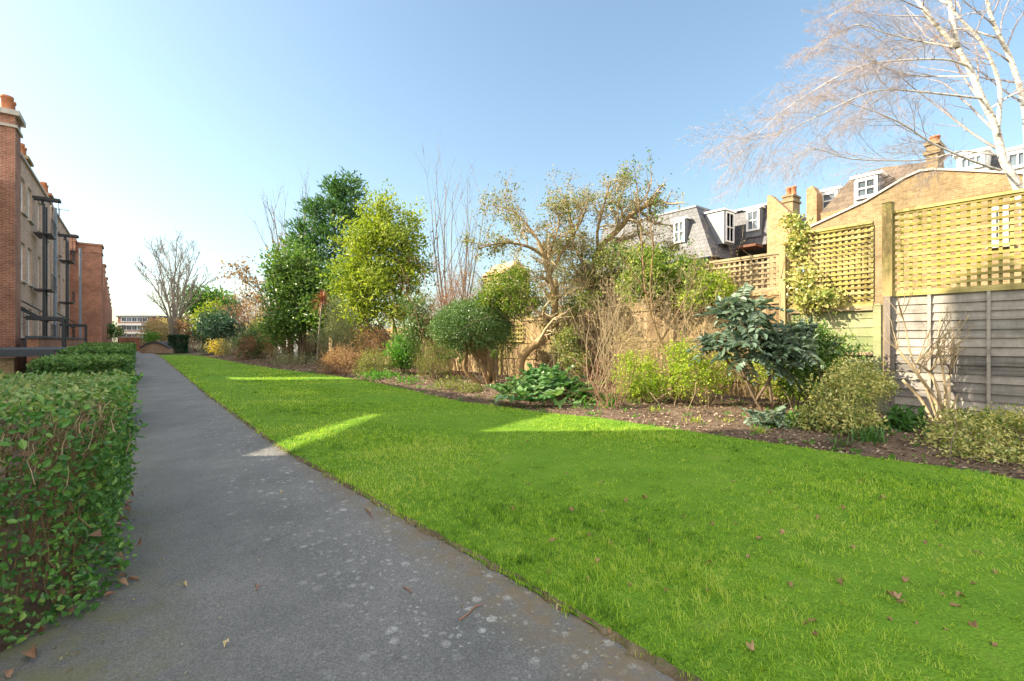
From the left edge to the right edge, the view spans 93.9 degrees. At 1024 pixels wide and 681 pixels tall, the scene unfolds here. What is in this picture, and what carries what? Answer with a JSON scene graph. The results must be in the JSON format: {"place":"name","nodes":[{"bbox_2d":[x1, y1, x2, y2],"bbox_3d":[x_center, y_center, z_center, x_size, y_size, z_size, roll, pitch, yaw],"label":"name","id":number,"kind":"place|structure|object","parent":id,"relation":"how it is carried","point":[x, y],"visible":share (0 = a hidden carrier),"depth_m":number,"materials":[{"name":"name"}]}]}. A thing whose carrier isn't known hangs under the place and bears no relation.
{"place":"outdoors","nodes":[
{"label":"outdoors","id":0,"kind":"place"},
{"bbox_2d":[116,315,183,343],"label":"apartment building","id":1,"kind":"structure","parent":0,"point":[131,323],"depth_m":159.98,"materials":[{"name":"white brick"}]},
{"bbox_2d":[0,351,676,680],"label":"path","id":2,"kind":"structure","parent":0,"point":[331,598],"depth_m":2.62,"materials":[{"name":"grey asphalt"}]},
{"bbox_2d":[53,399,678,680],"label":"fallen leaves","id":3,"kind":"object","parent":2,"relation":"on","point":[628,653],"visible":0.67,"depth_m":2.74,"materials":[{"name":"brown plant"}]},
{"bbox_2d":[160,356,702,680],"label":"edge strip","id":4,"kind":"object","parent":2,"relation":"on","point":[669,669],"visible":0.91,"depth_m":2.61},
{"bbox_2d":[15,341,883,593],"bbox_3d":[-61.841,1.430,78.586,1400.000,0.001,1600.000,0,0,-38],"label":"ground","id":5,"kind":"structure","parent":0,"point":[25,369],"depth_m":52.57,"materials":[{"name":"brown soil"}]},
{"bbox_2d":[0,94,25,369],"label":"mansion block","id":6,"kind":"structure","parent":5,"relation":"on","point":[12,122],"depth_m":22.16,"materials":[{"name":"red brick"}]},
{"bbox_2d":[0,347,65,382],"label":"bin store","id":7,"kind":"structure","parent":5,"relation":"on","point":[7,365],"depth_m":14.95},
{"bbox_2d":[21,143,51,367],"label":"mansion block","id":8,"kind":"structure","parent":5,"relation":"on","point":[31,246],"depth_m":26.24,"materials":[{"name":"brown brick"}]},
{"bbox_2d":[21,300,66,346],"bbox_3d":[-24.647,-0.910,23.933,3.344,4.620,1.040,0,0,-38],"label":"external stair","id":9,"kind":"object","parent":8,"relation":"attached to","point":[34,316],"visible":0.76,"depth_m":24.29,"materials":[{"name":"grey metal"}]},
{"bbox_2d":[32,195,61,336],"bbox_3d":[-26.453,-3.310,27.156,1.250,9.420,2.014,0,0,-38],"label":"lifting hoist","id":10,"kind":"object","parent":8,"relation":"attached to","point":[44,235],"visible":0.87,"depth_m":26.92,"materials":[{"name":"black paint"}]},
{"bbox_2d":[25,336,83,369],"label":"garden wall","id":11,"kind":"structure","parent":5,"relation":"on","point":[43,341],"depth_m":24.75,"materials":[{"name":"orange brick"}]},
{"bbox_2d":[52,207,57,336],"bbox_3d":[-30.960,-3.800,32.390,0.260,10.400,0.220,0,0,-38],"label":"downpipe","id":12,"kind":"object","parent":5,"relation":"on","point":[54,257],"visible":0.64,"depth_m":32.34,"materials":[{"name":"black metal"}]},
{"bbox_2d":[40,181,70,336],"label":"mansion block","id":13,"kind":"structure","parent":5,"relation":"on","point":[62,228],"depth_m":36.48,"materials":[{"name":"brown brick"}]},
{"bbox_2d":[58,233,78,336],"bbox_3d":[-33.527,-3.260,36.096,1.250,9.320,2.014,0,0,-38],"label":"lifting hoist","id":14,"kind":"object","parent":13,"relation":"attached to","point":[66,261],"visible":0.91,"depth_m":35.49,"materials":[{"name":"black paint"}]},
{"bbox_2d":[0,368,148,654],"bbox_3d":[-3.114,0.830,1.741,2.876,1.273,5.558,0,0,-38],"label":"hedge","id":15,"kind":"object","parent":5,"relation":"on","point":[98,481],"visible":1,"depth_m":2.54,"materials":[{"name":"green plant"}]},
{"bbox_2d":[23,352,136,435],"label":"hedge","id":16,"kind":"object","parent":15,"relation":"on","point":[68,363],"visible":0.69,"depth_m":7.16,"materials":[{"name":"green plant"}]},
{"bbox_2d":[55,345,136,383],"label":"hedge","id":17,"kind":"object","parent":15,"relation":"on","point":[108,349],"visible":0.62,"depth_m":14.63,"materials":[{"name":"green plant"}]},
{"bbox_2d":[69,234,103,342],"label":"mansion block","id":18,"kind":"structure","parent":5,"relation":"on","point":[92,286],"depth_m":47.98,"materials":[{"name":"red brick"}]},
{"bbox_2d":[78,248,81,337],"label":"downpipe","id":19,"kind":"object","parent":18,"relation":"attached to","point":[80,290],"visible":0.76,"depth_m":42.49,"materials":[{"name":"black metal"}]},
{"bbox_2d":[103,264,106,342],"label":"mansion block","id":20,"kind":"structure","parent":5,"relation":"on","point":[104,302],"depth_m":60.92,"materials":[{"name":"orange brick"}]},
{"bbox_2d":[107,321,126,342],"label":"leafy shrub","id":21,"kind":"object","parent":5,"relation":"on","point":[112,330],"visible":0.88,"depth_m":74.84,"materials":[{"name":"green plant"}]},
{"bbox_2d":[133,316,184,344],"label":"pale bush","id":22,"kind":"object","parent":5,"relation":"on","point":[163,329],"visible":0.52,"depth_m":65.13,"materials":[{"name":"brown plant"}]},
{"bbox_2d":[139,341,188,352],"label":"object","id":23,"kind":"structure","parent":5,"relation":"on","point":[158,347],"depth_m":52.27,"materials":[{"name":"brick"}]},
{"bbox_2d":[133,228,217,340],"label":"bare tree","id":24,"kind":"object","parent":5,"relation":"on","point":[172,293],"visible":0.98,"depth_m":59.68,"materials":[{"name":"grey plant"}]},
{"bbox_2d":[167,334,188,352],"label":"hedge","id":25,"kind":"object","parent":5,"relation":"on","point":[172,338],"visible":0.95,"depth_m":53.26,"materials":[{"name":"green plant"}]},
{"bbox_2d":[174,314,208,351],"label":"pale bush","id":26,"kind":"object","parent":5,"relation":"on","point":[185,326],"visible":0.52,"depth_m":59.42,"materials":[{"name":"brown plant"}]},
{"bbox_2d":[180,295,225,349],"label":"golden bush","id":27,"kind":"object","parent":5,"relation":"on","point":[202,307],"visible":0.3,"depth_m":57.56,"materials":[{"name":"yellow plant"}]},
{"bbox_2d":[167,282,246,349],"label":"evergreen tree","id":28,"kind":"object","parent":5,"relation":"on","point":[212,295],"visible":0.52,"depth_m":73.50,"materials":[{"name":"green plant"}]},
{"bbox_2d":[252,166,389,360],"bbox_3d":[-11.711,-4.855,30.914,8.630,12.569,5.802,0,0,2],"label":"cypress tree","id":29,"kind":"object","parent":5,"relation":"on","point":[336,190],"visible":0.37,"depth_m":30.52,"materials":[{"name":"green plant"}]},
{"bbox_2d":[185,352,1023,479],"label":"flower bed","id":30,"kind":"object","parent":5,"relation":"on","point":[925,449],"visible":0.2,"depth_m":8.54,"materials":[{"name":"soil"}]},
{"bbox_2d":[186,306,250,354],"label":"blue green bush","id":31,"kind":"object","parent":30,"relation":"on","point":[220,326],"visible":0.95,"depth_m":44.29,"materials":[{"name":"green plant"}]},
{"bbox_2d":[196,334,244,356],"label":"grey shrub","id":32,"kind":"object","parent":30,"relation":"on","point":[224,343],"visible":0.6,"depth_m":40.93,"materials":[{"name":"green plant"}]},
{"bbox_2d":[210,272,275,353],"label":"bare shrub","id":33,"kind":"object","parent":30,"relation":"on","point":[247,316],"visible":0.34,"depth_m":46.41,"materials":[{"name":"red plant"}]},
{"bbox_2d":[231,333,257,359],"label":"flowering shrub","id":34,"kind":"object","parent":30,"relation":"on","point":[246,346],"visible":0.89,"depth_m":33.40,"materials":[{"name":"red plant"}]},
{"bbox_2d":[227,319,283,359],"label":"dark leaf shrub","id":35,"kind":"object","parent":30,"relation":"on","point":[255,332],"visible":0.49,"depth_m":34.59,"materials":[{"name":"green plant"}]},
{"bbox_2d":[217,232,330,356],"bbox_3d":[-18.334,-3.399,37.644,9.692,9.750,8.464,0,0,5],"label":"bare tree","id":36,"kind":"object","parent":30,"relation":"on","point":[255,299],"visible":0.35,"depth_m":35.76,"materials":[{"name":"brown plant"}]},
{"bbox_2d":[254,327,297,360],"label":"brown shrub","id":37,"kind":"object","parent":30,"relation":"on","point":[270,346],"visible":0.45,"depth_m":30.97,"materials":[{"name":"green plant"}]},
{"bbox_2d":[245,168,326,301],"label":"bare tree","id":38,"kind":"object","parent":30,"relation":"on","point":[275,227],"visible":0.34,"depth_m":39.87,"materials":[{"name":"brown plant"}]},
{"bbox_2d":[258,346,320,364],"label":"grey shrub","id":39,"kind":"object","parent":30,"relation":"on","point":[282,358],"visible":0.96,"depth_m":27.35,"materials":[{"name":"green plant"}]},
{"bbox_2d":[252,235,358,361],"bbox_3d":[-11.947,-2.417,28.730,7.734,7.740,4.665,0,0,16],"label":"evergreen tree","id":40,"kind":"object","parent":30,"relation":"on","point":[307,283],"visible":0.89,"depth_m":28.32,"materials":[{"name":"green plant"}]},
{"bbox_2d":[311,289,333,364],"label":"cabbage palm","id":41,"kind":"object","parent":30,"relation":"on","point":[322,297],"visible":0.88,"depth_m":26.46,"materials":[{"name":"red plant"}]},
{"bbox_2d":[307,291,373,364],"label":"feathery shrub","id":42,"kind":"object","parent":30,"relation":"on","point":[333,332],"visible":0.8,"depth_m":24.18,"materials":[{"name":"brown plant"}]},
{"bbox_2d":[312,343,373,375],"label":"brown shrub","id":43,"kind":"object","parent":30,"relation":"on","point":[348,354],"visible":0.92,"depth_m":19.75,"materials":[{"name":"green plant"}]},
{"bbox_2d":[344,321,397,368],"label":"brown shrub","id":44,"kind":"object","parent":30,"relation":"on","point":[380,333],"visible":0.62,"depth_m":22.39,"materials":[{"name":"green plant"}]},
{"bbox_2d":[349,345,398,374],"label":"olive shrub","id":45,"kind":"object","parent":30,"relation":"on","point":[369,367],"visible":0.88,"depth_m":18.64,"materials":[{"name":"green plant"}]},
{"bbox_2d":[316,178,437,368],"bbox_3d":[-6.042,-2.913,21.799,4.844,8.733,4.346,0,0,-38],"label":"lime green tree","id":46,"kind":"object","parent":30,"relation":"on","point":[375,235],"visible":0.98,"depth_m":21.39,"materials":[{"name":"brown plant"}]},
{"bbox_2d":[355,367,424,382],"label":"leafy perennial","id":47,"kind":"object","parent":30,"relation":"on","point":[375,376],"visible":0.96,"depth_m":16.76,"materials":[{"name":"green plant"}]},
{"bbox_2d":[305,325,497,373],"bbox_3d":[-9.402,0.275,29.510,0.140,2.250,28.810,0,0,-38],"label":"fence","id":48,"kind":"object","parent":30,"relation":"on","point":[308,347],"visible":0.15,"depth_m":24.48,"materials":[{"name":"brown wood"}]},
{"bbox_2d":[382,328,422,374],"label":"leafy shrub","id":49,"kind":"object","parent":30,"relation":"on","point":[398,353],"visible":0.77,"depth_m":18.78,"materials":[{"name":"green plant"}]},
{"bbox_2d":[394,286,443,374],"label":"dark evergreen shrub","id":50,"kind":"object","parent":30,"relation":"on","point":[412,334],"visible":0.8,"depth_m":18.42,"materials":[{"name":"green plant"}]},
{"bbox_2d":[410,337,455,378],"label":"shrub","id":51,"kind":"object","parent":30,"relation":"on","point":[430,367],"visible":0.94,"depth_m":16.79,"materials":[{"name":"green plant"}]},
{"bbox_2d":[380,219,509,376],"bbox_3d":[-2.113,-1.865,18.466,5.717,6.589,5.081,0,0,-38],"label":"bare shrub","id":52,"kind":"object","parent":30,"relation":"on","point":[444,298],"visible":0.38,"depth_m":18.39,"materials":[{"name":"red plant"}]},
{"bbox_2d":[415,135,515,360],"bbox_3d":[-2.098,-4.108,21.216,4.170,11.104,3.923,0,0,-38],"label":"bare tree","id":53,"kind":"object","parent":30,"relation":"on","point":[444,252],"visible":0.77,"depth_m":21.14,"materials":[{"name":"brown plant"}]},
{"bbox_2d":[423,296,514,383],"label":"topiary bush","id":54,"kind":"object","parent":30,"relation":"on","point":[463,335],"visible":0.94,"depth_m":14.38,"materials":[{"name":"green plant"}]},
{"bbox_2d":[432,375,513,392],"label":"leafy perennial","id":55,"kind":"object","parent":30,"relation":"on","point":[469,387],"visible":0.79,"depth_m":13.04,"materials":[{"name":"green plant"}]},
{"bbox_2d":[433,328,518,381],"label":"evergreen shrub","id":56,"kind":"object","parent":30,"relation":"on","point":[463,351],"visible":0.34,"depth_m":16.30,"materials":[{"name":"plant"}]},
{"bbox_2d":[469,260,545,382],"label":"ivy","id":57,"kind":"object","parent":30,"relation":"on","point":[499,294],"visible":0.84,"depth_m":14.32,"materials":[{"name":"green plant"}]},
{"bbox_2d":[498,316,552,375],"bbox_3d":[0.455,0.225,16.983,0.140,2.350,3.010,0,0,-38],"label":"fence","id":58,"kind":"object","parent":30,"relation":"on","point":[534,356],"visible":0.3,"depth_m":16.96,"materials":[{"name":"beige wood"}]},
{"bbox_2d":[457,170,607,378],"bbox_3d":[0.826,-1.884,13.913,4.824,6.383,2.578,0,0,-5],"label":"gnarled tree","id":59,"kind":"object","parent":30,"relation":"on","point":[554,317],"visible":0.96,"depth_m":13.76,"materials":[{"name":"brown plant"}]},
{"bbox_2d":[485,362,611,408],"bbox_3d":[0.761,1.010,11.032,3.446,1.029,2.996,0,0,-38],"label":"acanthus","id":60,"kind":"object","parent":30,"relation":"on","point":[543,382],"visible":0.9,"depth_m":10.54,"materials":[{"name":"green plant"}]},
{"bbox_2d":[548,321,593,398],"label":"leafy shrub","id":61,"kind":"object","parent":30,"relation":"on","point":[566,334],"visible":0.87,"depth_m":11.65,"materials":[{"name":"green plant"}]},
{"bbox_2d":[545,287,609,382],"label":"ivy","id":62,"kind":"object","parent":30,"relation":"on","point":[582,303],"visible":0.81,"depth_m":13.42,"materials":[{"name":"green plant"}]},
{"bbox_2d":[544,264,615,380],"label":"ivy","id":63,"kind":"object","parent":30,"relation":"on","point":[567,280],"visible":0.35,"depth_m":14.18,"materials":[{"name":"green plant"}]},
{"bbox_2d":[540,233,654,386],"bbox_3d":[2.461,-1.003,14.245,2.022,4.860,4.408,0,0,-38],"label":"ivy","id":64,"kind":"object","parent":30,"relation":"on","point":[606,260],"visible":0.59,"depth_m":13.53,"materials":[{"name":"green plant"}]},
{"bbox_2d":[573,387,622,408],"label":"leafy perennial","id":65,"kind":"object","parent":30,"relation":"on","point":[612,400],"visible":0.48,"depth_m":10.06,"materials":[{"name":"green plant"}]},
{"bbox_2d":[523,159,700,374],"bbox_3d":[3.026,-2.209,14.498,5.244,6.501,2.691,0,0,-6],"label":"gnarled tree","id":66,"kind":"object","parent":30,"relation":"on","point":[619,203],"visible":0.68,"depth_m":14.29,"materials":[{"name":"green plant"}]},
{"bbox_2d":[564,341,663,410],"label":"bare shrub","id":67,"kind":"object","parent":30,"relation":"on","point":[606,394],"visible":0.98,"depth_m":9.62,"materials":[{"name":"brown plant"}]},
{"bbox_2d":[557,235,690,400],"bbox_3d":[2.628,-0.503,11.045,3.352,3.857,2.694,0,0,-38],"label":"bare shrub","id":68,"kind":"object","parent":30,"relation":"on","point":[612,354],"visible":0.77,"depth_m":10.82,"materials":[{"name":"brown plant"}]},
{"bbox_2d":[609,349,672,404],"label":"yellow shrub","id":69,"kind":"object","parent":30,"relation":"on","point":[637,390],"visible":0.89,"depth_m":10.15,"materials":[{"name":"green plant"}]},
{"bbox_2d":[292,365,1010,473],"bbox_3d":[-0.954,1.330,14.385,5.110,0.275,24.299,0,0,-38],"label":"ground cover","id":70,"kind":"object","parent":30,"relation":"on","point":[891,456],"visible":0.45,"depth_m":8.24,"materials":[{"name":"brown soil"}]},
{"bbox_2d":[603,147,707,400],"bbox_3d":[3.163,-1.420,10.483,2.130,5.897,1.467,0,0,22],"label":"young tree","id":71,"kind":"object","parent":30,"relation":"on","point":[643,272],"visible":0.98,"depth_m":10.59,"materials":[{"name":"brown plant"}]},
{"bbox_2d":[610,242,714,393],"bbox_3d":[3.797,-0.531,11.980,2.403,3.915,2.143,0,0,-6],"label":"ivy","id":72,"kind":"object","parent":30,"relation":"on","point":[659,260],"visible":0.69,"depth_m":11.78,"materials":[{"name":"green plant"}]},
{"bbox_2d":[553,242,787,402],"bbox_3d":[3.615,-0.350,12.967,0.160,3.500,7.190,0,0,-38],"label":"fence","id":73,"kind":"object","parent":30,"relation":"on","point":[781,289],"visible":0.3,"depth_m":11.75,"materials":[{"name":"beige wood"}]},
{"bbox_2d":[605,325,749,405],"bbox_3d":[3.637,0.550,10.811,2.563,1.834,3.036,0,0,-38],"label":"dry shrub","id":74,"kind":"object","parent":30,"relation":"on","point":[663,351],"visible":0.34,"depth_m":10.86,"materials":[{"name":"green plant"}]},
{"bbox_2d":[657,332,744,405],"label":"yellow shrub","id":75,"kind":"object","parent":30,"relation":"on","point":[679,368],"visible":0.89,"depth_m":9.71,"materials":[{"name":"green plant"}]},
{"bbox_2d":[670,263,747,402],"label":"ivy","id":76,"kind":"object","parent":30,"relation":"on","point":[710,292],"visible":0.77,"depth_m":11.04,"materials":[{"name":"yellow plant"}]},
{"bbox_2d":[687,282,840,411],"bbox_3d":[4.622,0.242,8.589,1.865,2.633,2.831,0,0,-78],"label":"mahonia","id":77,"kind":"object","parent":30,"relation":"on","point":[746,317],"visible":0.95,"depth_m":8.39,"materials":[{"name":"green plant"}]},
{"bbox_2d":[738,403,800,429],"bbox_3d":[4.216,1.352,7.710,0.932,0.676,0.982,0,0,-38],"label":"mahonia","id":78,"kind":"object","parent":30,"relation":"on","point":[761,419],"visible":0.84,"depth_m":7.73,"materials":[{"name":"green plant"}]},
{"bbox_2d":[750,359,810,411],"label":"olive shrub","id":79,"kind":"object","parent":30,"relation":"on","point":[779,396],"visible":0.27,"depth_m":9.86,"materials":[{"name":"yellow plant"}]},
{"bbox_2d":[760,209,850,407],"bbox_3d":[5.885,-0.675,9.810,1.681,4.201,1.453,0,0,23],"label":"ivy","id":80,"kind":"object","parent":30,"relation":"on","point":[811,296],"visible":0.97,"depth_m":9.74,"materials":[{"name":"green plant"}]},
{"bbox_2d":[775,406,846,430],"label":"leafy perennial","id":81,"kind":"object","parent":30,"relation":"on","point":[791,415],"visible":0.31,"depth_m":7.48,"materials":[{"name":"green plant"}]},
{"bbox_2d":[771,315,869,412],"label":"laurel bush","id":82,"kind":"object","parent":30,"relation":"on","point":[803,374],"visible":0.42,"depth_m":8.66,"materials":[{"name":"green plant"}]},
{"bbox_2d":[791,353,901,436],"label":"euonymus bush","id":83,"kind":"object","parent":30,"relation":"on","point":[839,381],"visible":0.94,"depth_m":7.14,"materials":[{"name":"green plant"}]},
{"bbox_2d":[849,423,888,444],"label":"strap leaf plant","id":84,"kind":"object","parent":30,"relation":"on","point":[871,435],"visible":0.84,"depth_m":6.41,"materials":[{"name":"green plant"}]},
{"bbox_2d":[875,403,930,434],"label":"broad leaf plant","id":85,"kind":"object","parent":30,"relation":"on","point":[907,420],"visible":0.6,"depth_m":6.80,"materials":[{"name":"green plant"}]},
{"bbox_2d":[878,283,974,421],"bbox_3d":[7.166,0.302,7.888,2.182,2.551,0.908,0,0,-3],"label":"pruned shrub","id":86,"kind":"object","parent":30,"relation":"on","point":[947,388],"visible":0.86,"depth_m":7.98,"materials":[{"name":"brown plant"}]},
{"bbox_2d":[882,188,1023,418],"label":"fence","id":87,"kind":"object","parent":30,"relation":"on","point":[988,368],"visible":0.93,"depth_m":8.03,"materials":[{"name":"grey wood"}]},
{"bbox_2d":[906,399,1023,474],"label":"euonymus bush","id":88,"kind":"object","parent":30,"relation":"on","point":[983,429],"visible":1,"depth_m":5.86,"materials":[{"name":"green plant"}]},
{"bbox_2d":[787,221,882,412],"bbox_3d":[6.385,-0.425,9.531,0.164,3.650,1.643,0,0,-38],"label":"fence","id":89,"kind":"object","parent":5,"relation":"on","point":[861,319],"visible":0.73,"depth_m":9.27,"materials":[{"name":"beige wood"}]},
{"bbox_2d":[670,0,1023,233],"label":"birch tree","id":90,"kind":"object","parent":5,"relation":"on","point":[994,120],"visible":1,"depth_m":9.56,"materials":[{"name":"white plant"}]},
{"bbox_2d":[806,135,1022,378],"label":"house","id":91,"kind":"structure","parent":5,"relation":"on","point":[859,202],"depth_m":13.36,"materials":[{"name":"yellow brick"}]},
{"bbox_2d":[855,175,877,199],"bbox_3d":[12.282,-5.293,16.570,0.082,0.693,0.645,0,0,-38],"label":"window","id":92,"kind":"structure","parent":91,"relation":"in","point":[861,191],"depth_m":16.56,"materials":[{"name":"white glass"}]},
{"bbox_2d":[985,205,1009,248],"bbox_3d":[12.182,-2.835,11.945,0.160,1.029,0.476,0,0,-38],"label":"window","id":93,"kind":"structure","parent":91,"relation":"in","point":[1005,206],"depth_m":11.94,"materials":[{"name":"white glass"}]},
{"bbox_2d":[953,145,1023,171],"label":"house","id":94,"kind":"structure","parent":5,"relation":"on","point":[1015,154],"depth_m":15.67,"materials":[{"name":"white paint"}]},
{"bbox_2d":[958,153,984,168],"bbox_3d":[15.253,-5.927,15.867,0.082,0.464,0.627,0,0,-38],"label":"window","id":95,"kind":"structure","parent":94,"relation":"in","point":[963,163],"depth_m":15.85,"materials":[{"name":"white glass"}]},
{"bbox_2d":[1007,149,1023,168],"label":"window","id":96,"kind":"structure","parent":94,"relation":"in","point":[1016,158],"depth_m":15.03,"materials":[{"name":"white glass"}]},
{"bbox_2d":[482,261,529,317],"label":"house","id":97,"kind":"structure","parent":0,"point":[499,268],"depth_m":61.41,"materials":[{"name":"yellow brick"}]},
{"bbox_2d":[0,0,1023,340],"label":"sky","id":98,"kind":"structure","parent":0,"point":[147,119],"materials":[{"name":"blue"}]},
{"bbox_2d":[159,355,1023,680],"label":"lawn","id":99,"kind":"structure","parent":0,"point":[1002,659],"depth_m":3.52,"materials":[{"name":"green plant"}]},
{"bbox_2d":[595,186,805,306],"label":"house","id":100,"kind":"structure","parent":0,"point":[756,225],"depth_m":24.29,"materials":[{"name":"grey brick"}]},
{"bbox_2d":[674,220,684,242],"bbox_3d":[8.639,-5.612,24.676,0.082,1.139,0.619,0,0,-38],"label":"window","id":101,"kind":"structure","parent":100,"relation":"in","point":[682,226],"depth_m":24.64,"materials":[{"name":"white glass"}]},
{"bbox_2d":[725,211,733,242],"bbox_3d":[10.963,-5.694,24.069,0.800,1.513,0.082,0,0,-38],"label":"window","id":102,"kind":"structure","parent":100,"relation":"in","point":[727,225],"depth_m":24.06,"materials":[{"name":"white glass"}]},
{"bbox_2d":[746,209,759,231],"bbox_3d":[12.198,-6.084,24.196,0.082,1.051,0.647,0,0,-38],"label":"window","id":103,"kind":"structure","parent":100,"relation":"in","point":[752,216],"depth_m":24.18,"materials":[{"name":"white glass"}]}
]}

